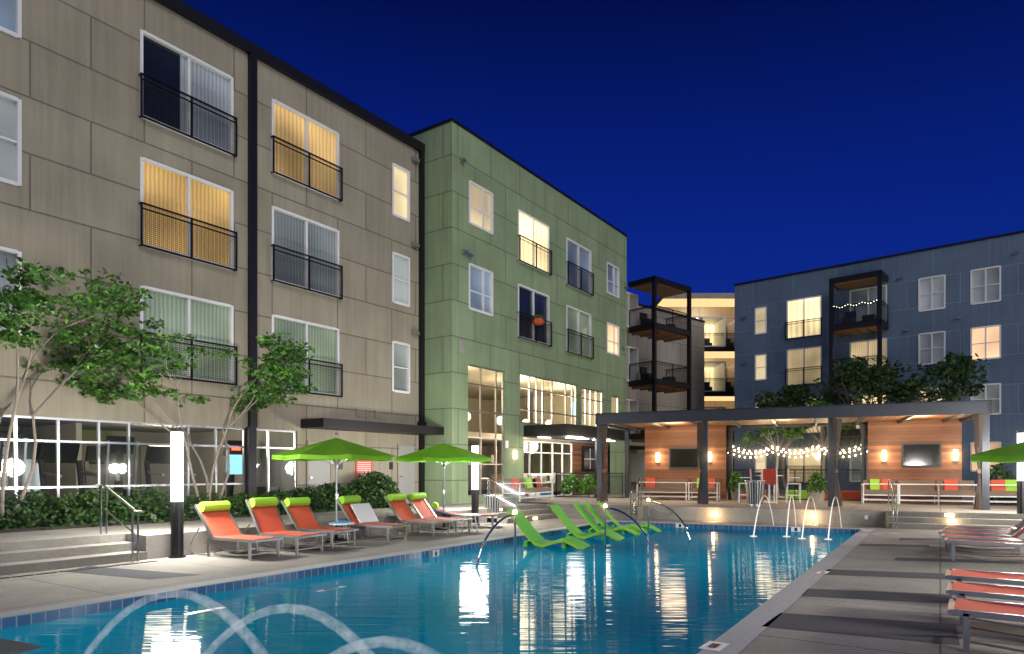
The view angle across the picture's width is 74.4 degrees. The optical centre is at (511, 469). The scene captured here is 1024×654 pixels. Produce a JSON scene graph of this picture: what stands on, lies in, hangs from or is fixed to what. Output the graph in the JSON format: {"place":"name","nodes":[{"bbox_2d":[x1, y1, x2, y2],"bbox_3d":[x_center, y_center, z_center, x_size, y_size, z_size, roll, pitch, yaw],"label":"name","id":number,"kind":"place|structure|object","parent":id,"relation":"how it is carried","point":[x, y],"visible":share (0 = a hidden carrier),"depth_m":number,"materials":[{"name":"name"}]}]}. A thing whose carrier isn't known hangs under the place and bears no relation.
{"place":"outdoors","nodes":[
{"label":"outdoors","id":0,"kind":"place"},
{"bbox_2d":[0,0,443,519],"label":"beige building","id":1,"kind":"structure","parent":0,"point":[204,179],"depth_m":18.13,"materials":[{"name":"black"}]},
{"bbox_2d":[0,417,293,514],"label":"gym interior","id":2,"kind":"object","parent":1,"relation":"in","point":[150,464],"visible":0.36,"depth_m":20.49,"materials":[{"name":"grey"}]},
{"bbox_2d":[0,525,853,653],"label":"pool water","id":3,"kind":"structure","parent":0,"point":[675,591],"depth_m":9.06,"materials":[{"name":"blue liquid"}]},
{"bbox_2d":[752,505,840,539],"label":"water jets","id":4,"kind":"object","parent":3,"relation":"on","point":[795,521],"visible":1,"depth_m":18.30},
{"bbox_2d":[0,486,1023,653],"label":"pool deck","id":5,"kind":"structure","parent":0,"point":[884,593],"depth_m":11.92,"materials":[{"name":"concrete"}]},
{"bbox_2d":[0,256,989,528],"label":"trees","id":6,"kind":"object","parent":5,"relation":"on","point":[850,374],"visible":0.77,"depth_m":15.61,"materials":[{"name":"green plant"}]},
{"bbox_2d":[0,463,1016,532],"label":"shrubs","id":7,"kind":"object","parent":5,"relation":"on","point":[370,489],"visible":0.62,"depth_m":16.35,"materials":[{"name":"green plant"}]},
{"bbox_2d":[0,428,1023,652],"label":"poolside furniture","id":8,"kind":"object","parent":5,"relation":"on","point":[218,520],"visible":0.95,"depth_m":15.44,"materials":[{"name":"orange metal"}]},
{"bbox_2d":[409,118,627,503],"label":"green block","id":9,"kind":"structure","parent":5,"relation":"on","point":[525,271],"depth_m":27.30,"materials":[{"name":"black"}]},
{"bbox_2d":[468,366,616,498],"bbox_3d":[-1.826,-1.475,32.815,8.700,5.450,14.040,0,0,35],"label":"club interior","id":10,"kind":"object","parent":9,"relation":"in","point":[487,419],"visible":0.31,"depth_m":38.04,"materials":[{"name":"grey"}]},
{"bbox_2d":[533,275,734,488],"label":"connector","id":11,"kind":"object","parent":5,"relation":"on","point":[680,346],"visible":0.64,"depth_m":44.94,"materials":[{"name":"beige"}]},
{"bbox_2d":[595,400,991,509],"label":"pavilion","id":12,"kind":"structure","parent":5,"relation":"on","point":[915,441],"depth_m":24.93,"materials":[{"name":"brown wood"}]},
{"bbox_2d":[181,0,1023,305],"label":"sky","id":13,"kind":"structure","parent":0,"point":[730,142],"materials":[{"name":"blue"}]},
{"bbox_2d":[556,444,867,500],"bbox_3d":[8.536,0.097,29.610,13.070,2.306,2.755,0,0,18],"label":"garden fence","id":14,"kind":"object","parent":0,"point":[851,495],"visible":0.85,"depth_m":27.99,"materials":[{"name":"black"}]},
{"bbox_2d":[734,230,1023,490],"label":"blue building","id":15,"kind":"structure","parent":0,"point":[928,306],"depth_m":37.25,"materials":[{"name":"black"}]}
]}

